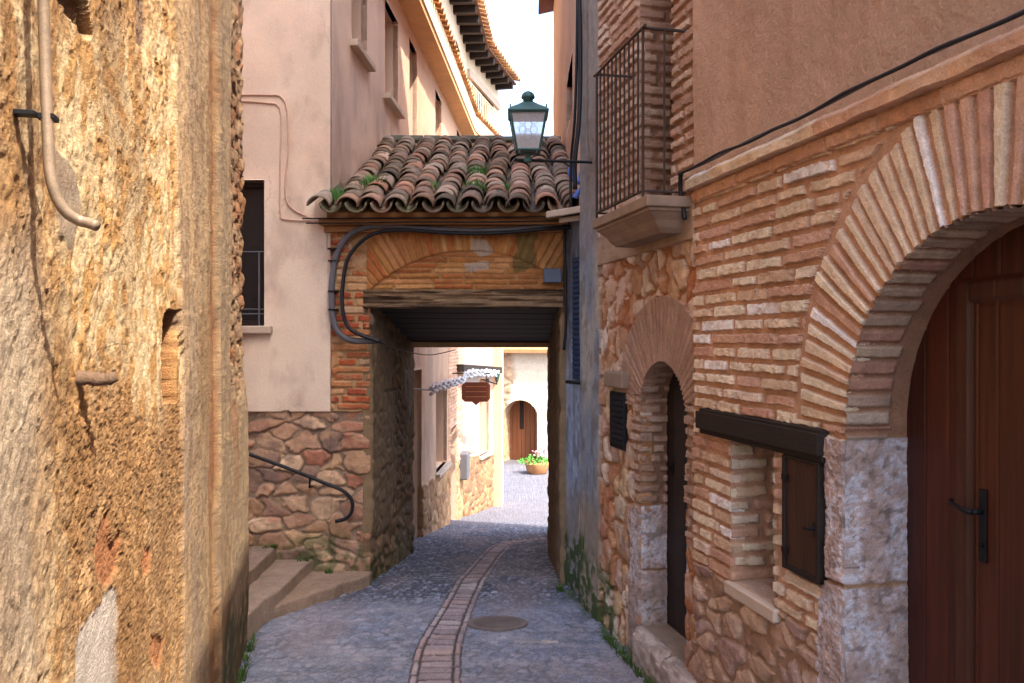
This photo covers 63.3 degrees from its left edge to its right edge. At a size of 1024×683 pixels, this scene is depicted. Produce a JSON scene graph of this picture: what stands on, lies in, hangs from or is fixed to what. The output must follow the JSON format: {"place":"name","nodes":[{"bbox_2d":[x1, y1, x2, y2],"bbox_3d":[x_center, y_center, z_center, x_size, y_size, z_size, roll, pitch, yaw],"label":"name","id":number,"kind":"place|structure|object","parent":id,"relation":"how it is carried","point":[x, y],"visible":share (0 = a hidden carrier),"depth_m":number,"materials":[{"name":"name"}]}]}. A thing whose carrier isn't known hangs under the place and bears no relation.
{"place":"outdoors","nodes":[
{"label":"outdoors","id":0,"kind":"place"},
{"bbox_2d":[237,464,645,682],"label":"street","id":1,"kind":"structure","parent":0,"point":[372,632],"depth_m":5.88,"materials":[{"name":"grey stone"}]},
{"bbox_2d":[236,543,652,682],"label":"wall foot weeds","id":2,"kind":"object","parent":1,"relation":"on","point":[241,672],"depth_m":5.32,"materials":[{"name":"green plant"}]},
{"bbox_2d":[409,537,546,682],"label":"gutter","id":3,"kind":"object","parent":1,"relation":"on","point":[437,657],"visible":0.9,"depth_m":5.92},
{"bbox_2d":[467,615,527,631],"bbox_3d":[-0.105,1.987,5.860,0.430,0.018,0.300,0,0,0],"label":"manhole cover","id":4,"kind":"object","parent":1,"relation":"on","point":[496,623],"visible":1,"depth_m":5.82,"materials":[{"name":"metal"}]},
{"bbox_2d":[517,449,548,474],"bbox_3d":[0.655,3.575,24.814,0.975,0.733,0.952,0,0,-27],"label":"flower pot","id":5,"kind":"object","parent":1,"relation":"on","point":[538,465],"visible":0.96,"depth_m":24.57,"materials":[{"name":"ceramic"}]},
{"bbox_2d":[503,459,525,464],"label":"ground","id":6,"kind":"structure","parent":0,"point":[511,462],"depth_m":27.75,"materials":[{"name":"beige stone"}]},
{"bbox_2d":[0,0,248,682],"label":"old house","id":7,"kind":"structure","parent":6,"relation":"on","point":[124,537],"depth_m":2.38,"materials":[{"name":"stone"}]},
{"bbox_2d":[12,0,100,230],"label":"downpipe","id":8,"kind":"object","parent":7,"relation":"attached to","point":[47,117],"visible":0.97,"depth_m":1.57,"materials":[{"name":"paint"}]},
{"bbox_2d":[75,370,117,385],"bbox_3d":[-0.990,0.087,1.948,0.118,0.040,0.039,0,0,-25],"label":"wooden peg","id":9,"kind":"object","parent":7,"relation":"attached to","point":[92,378],"visible":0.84,"depth_m":1.94,"materials":[{"name":"beige wood"}]},
{"bbox_2d":[247,546,371,639],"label":"stone steps","id":10,"kind":"structure","parent":6,"relation":"on","point":[278,588],"depth_m":6.40,"materials":[{"name":"beige stone"}]},
{"bbox_2d":[241,0,520,571],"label":"pink house","id":11,"kind":"structure","parent":6,"relation":"on","point":[352,83],"depth_m":6.92,"materials":[{"name":"paint"}]},
{"bbox_2d":[241,182,263,325],"bbox_3d":[-2.502,-0.735,6.997,0.935,1.250,0.127,0,0,0],"label":"window","id":12,"kind":"structure","parent":11,"relation":"in","point":[252,231],"depth_m":7.02,"materials":[{"name":"black glass"}]},
{"bbox_2d":[242,94,310,217],"bbox_3d":[-1.960,-1.531,6.870,0.602,1.039,0.016,0,0,0],"label":"wall wire","id":13,"kind":"object","parent":11,"relation":"attached to","point":[287,202],"depth_m":6.86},
{"bbox_2d":[241,100,327,249],"bbox_3d":[-1.892,-1.379,6.870,0.739,1.238,0.014,0,0,0],"label":"wall wire","id":14,"kind":"object","parent":11,"relation":"attached to","point":[277,105],"depth_m":6.86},
{"bbox_2d":[249,452,353,522],"bbox_3d":[-1.842,1.152,6.853,1.099,0.675,0.136,0,0,0],"label":"handrail","id":15,"kind":"object","parent":11,"relation":"attached to","point":[345,492],"visible":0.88,"depth_m":6.79,"materials":[{"name":"black metal"}]},
{"bbox_2d":[414,368,499,395],"bbox_3d":[-0.764,0.559,13.029,0.364,0.238,5.723,0,0,8],"label":"cable garland","id":16,"kind":"object","parent":11,"relation":"attached to","point":[436,387],"visible":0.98,"depth_m":12.41},
{"bbox_2d":[452,373,489,404],"bbox_3d":[-0.733,0.836,14.594,0.700,0.570,0.043,0,0,-3],"label":"hanging sign","id":17,"kind":"object","parent":11,"relation":"attached to","point":[475,393],"visible":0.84,"depth_m":14.58,"materials":[{"name":"brown wood"}]},
{"bbox_2d":[474,95,484,117],"bbox_3d":[-0.902,-5.185,18.898,0.080,0.910,1.890,0,0,13],"label":"window","id":18,"kind":"structure","parent":11,"relation":"in","point":[474,95],"depth_m":19.66,"materials":[{"name":"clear glass"}]},
{"bbox_2d":[481,370,499,384],"bbox_3d":[-0.417,0.678,16.220,0.149,0.272,1.422,0,0,-12],"label":"wall lantern","id":19,"kind":"object","parent":11,"relation":"attached to","point":[497,377],"depth_m":15.57,"materials":[{"name":"green metal"}]},
{"bbox_2d":[306,135,579,583],"bbox_3d":[-0.492,0.204,7.887,2.270,4.992,3.074,0,0,0],"label":"archway","id":20,"kind":"object","parent":6,"relation":"on","point":[408,291],"visible":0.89,"depth_m":6.91,"materials":[{"name":"brick"}]},
{"bbox_2d":[330,186,355,200],"bbox_3d":[-1.403,-1.208,6.747,0.297,0.156,0.208,0,0,25],"label":"grass tuft","id":21,"kind":"object","parent":20,"relation":"on","point":[335,194],"visible":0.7,"depth_m":6.71,"materials":[{"name":"green plant"}]},
{"bbox_2d":[353,172,388,188],"bbox_3d":[-1.193,-1.366,7.059,0.313,0.211,0.322,0,0,41],"label":"grass tuft","id":22,"kind":"object","parent":20,"relation":"on","point":[368,179],"visible":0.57,"depth_m":7.03,"materials":[{"name":"green plant"}]},
{"bbox_2d":[381,343,454,354],"bbox_3d":[-0.962,0.075,8.069,0.201,0.152,2.546,0,0,10],"label":"cable","id":23,"kind":"object","parent":20,"relation":"hanging from","point":[413,352],"visible":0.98,"depth_m":8.21,"materials":[{"name":"black rubber"}]},
{"bbox_2d":[306,220,558,223],"bbox_3d":[-0.574,-0.972,6.730,2.195,0.036,0.011,0,0,0],"label":"cable","id":24,"kind":"object","parent":20,"relation":"attached to","point":[427,222],"visible":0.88,"depth_m":6.73,"materials":[{"name":"black rubber"}]},
{"bbox_2d":[427,180,438,190],"bbox_3d":[-0.662,-1.320,7.022,0.155,0.126,0.195,0,0,0],"label":"grass tuft","id":25,"kind":"object","parent":20,"relation":"on","point":[434,185],"visible":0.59,"depth_m":7.00,"materials":[{"name":"green plant"}]},
{"bbox_2d":[302,216,568,218],"bbox_3d":[-0.586,-1.006,6.710,2.220,0.037,0.012,0,0,0],"label":"cable","id":26,"kind":"object","parent":20,"relation":"attached to","point":[430,217],"visible":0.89,"depth_m":6.71,"materials":[{"name":"black rubber"}]},
{"bbox_2d":[328,222,569,343],"bbox_3d":[-0.387,-0.490,6.843,2.240,1.026,0.115,0,0,0],"label":"conduit","id":27,"kind":"object","parent":20,"relation":"attached to","point":[337,250],"visible":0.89,"depth_m":6.79,"materials":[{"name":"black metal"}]},
{"bbox_2d":[340,225,570,343],"bbox_3d":[-0.335,-0.470,6.770,2.134,0.979,0.032,0,0,0],"label":"cable","id":28,"kind":"object","parent":20,"relation":"attached to","point":[347,259],"visible":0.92,"depth_m":6.76,"materials":[{"name":"black rubber"}]},
{"bbox_2d":[461,177,488,193],"bbox_3d":[-0.298,-1.309,6.946,0.277,0.176,0.248,0,0,0],"label":"grass tuft","id":29,"kind":"object","parent":20,"relation":"on","point":[477,183],"visible":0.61,"depth_m":6.90,"materials":[{"name":"green plant"}]},
{"bbox_2d":[464,164,488,175],"bbox_3d":[-0.309,-1.525,7.428,0.268,0.189,0.262,0,0,-38],"label":"grass tuft","id":30,"kind":"object","parent":20,"relation":"on","point":[481,170],"visible":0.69,"depth_m":7.38,"materials":[{"name":"green plant"}]},
{"bbox_2d":[502,182,511,190],"bbox_3d":[-0.066,-1.312,7.019,0.149,0.105,0.148,0,0,-12],"label":"grass tuft","id":31,"kind":"object","parent":20,"relation":"on","point":[507,186],"visible":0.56,"depth_m":6.98,"materials":[{"name":"green plant"}]},
{"bbox_2d":[544,268,560,282],"bbox_3d":[0.335,-0.544,6.865,0.145,0.116,0.070,0,0,0],"label":"junction box","id":32,"kind":"object","parent":20,"relation":"attached to","point":[552,275],"visible":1,"depth_m":6.83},
{"bbox_2d":[562,224,566,349],"bbox_3d":[0.431,-0.522,6.786,0.045,1.187,0.044,0,0,22],"label":"cable","id":33,"kind":"object","parent":20,"relation":"attached to","point":[565,286],"visible":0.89,"depth_m":6.77,"materials":[{"name":"black rubber"}]},
{"bbox_2d":[568,163,579,198],"bbox_3d":[0.502,-1.247,6.433,0.165,0.297,0.110,0,0,32],"label":"plastic wrap","id":34,"kind":"object","parent":20,"relation":"on","point":[576,194],"visible":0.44,"depth_m":6.39,"materials":[{"name":"blue plastic"}]},
{"bbox_2d":[503,347,547,460],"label":"house","id":35,"kind":"structure","parent":6,"relation":"on","point":[525,394],"depth_m":27.97,"materials":[{"name":"plaster"},{"name":"wood"},{"name":"terracotta"}]},
{"bbox_2d":[510,400,536,459],"bbox_3d":[0.555,3.058,28.412,1.430,2.284,0.080,0,0,20],"label":"door","id":36,"kind":"structure","parent":35,"relation":"in","point":[523,424],"depth_m":28.45,"materials":[{"name":"brown wood"}]},
{"bbox_2d":[538,0,579,522],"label":"orange house","id":37,"kind":"structure","parent":6,"relation":"on","point":[564,35],"depth_m":8.93,"materials":[{"name":"paint"}]},
{"bbox_2d":[564,0,696,682],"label":"stone house","id":38,"kind":"structure","parent":6,"relation":"on","point":[629,570],"depth_m":5.19,"materials":[{"name":"stone"}]},
{"bbox_2d":[508,91,591,163],"bbox_3d":[0.307,-1.552,6.000,0.674,0.515,0.292,0,0,0],"label":"wall lantern","id":39,"kind":"object","parent":38,"relation":"attached to","point":[527,118],"depth_m":5.90,"materials":[{"name":"green metal"}]},
{"bbox_2d":[569,0,577,207],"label":"cable","id":40,"kind":"object","parent":38,"relation":"attached to","point":[574,122],"visible":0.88,"depth_m":6.30,"materials":[{"name":"black rubber"}]},
{"bbox_2d":[572,0,582,189],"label":"cable","id":41,"kind":"object","parent":38,"relation":"attached to","point":[579,97],"visible":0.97,"depth_m":6.13,"materials":[{"name":"black rubber"}]},
{"bbox_2d":[667,373,686,639],"bbox_3d":[1.045,0.925,4.859,0.070,1.750,0.746,0,0,-12],"label":"door","id":42,"kind":"structure","parent":38,"relation":"in","point":[676,435],"depth_m":5.06,"materials":[{"name":"brown wood"}]},
{"bbox_2d":[678,174,686,219],"bbox_3d":[0.893,-0.761,4.351,0.049,0.249,0.072,0,0,0],"label":"cable loop","id":43,"kind":"object","parent":38,"relation":"attached to","point":[680,193],"visible":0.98,"depth_m":4.35,"materials":[{"name":"black rubber"}]},
{"bbox_2d":[684,0,1023,682],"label":"brick house","id":44,"kind":"structure","parent":6,"relation":"on","point":[858,428],"depth_m":3.08,"materials":[{"name":"brick"}]},
{"bbox_2d":[677,9,1023,174],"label":"ledge cable","id":45,"kind":"object","parent":44,"relation":"on","point":[938,48],"visible":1,"depth_m":2.75,"materials":[{"name":"black rubber"}]},
{"bbox_2d":[697,9,1022,167],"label":"ledge cable","id":46,"kind":"object","parent":44,"relation":"on","point":[722,154],"visible":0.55,"depth_m":3.06,"materials":[{"name":"black rubber"}]},
{"bbox_2d":[906,224,1023,682],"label":"door","id":47,"kind":"structure","parent":44,"relation":"in","point":[965,461],"depth_m":2.79,"materials":[{"name":"brown wood"}]},
{"bbox_2d":[485,0,553,135],"label":"sky","id":48,"kind":"structure","parent":0,"point":[524,37],"materials":[{"name":"white"}]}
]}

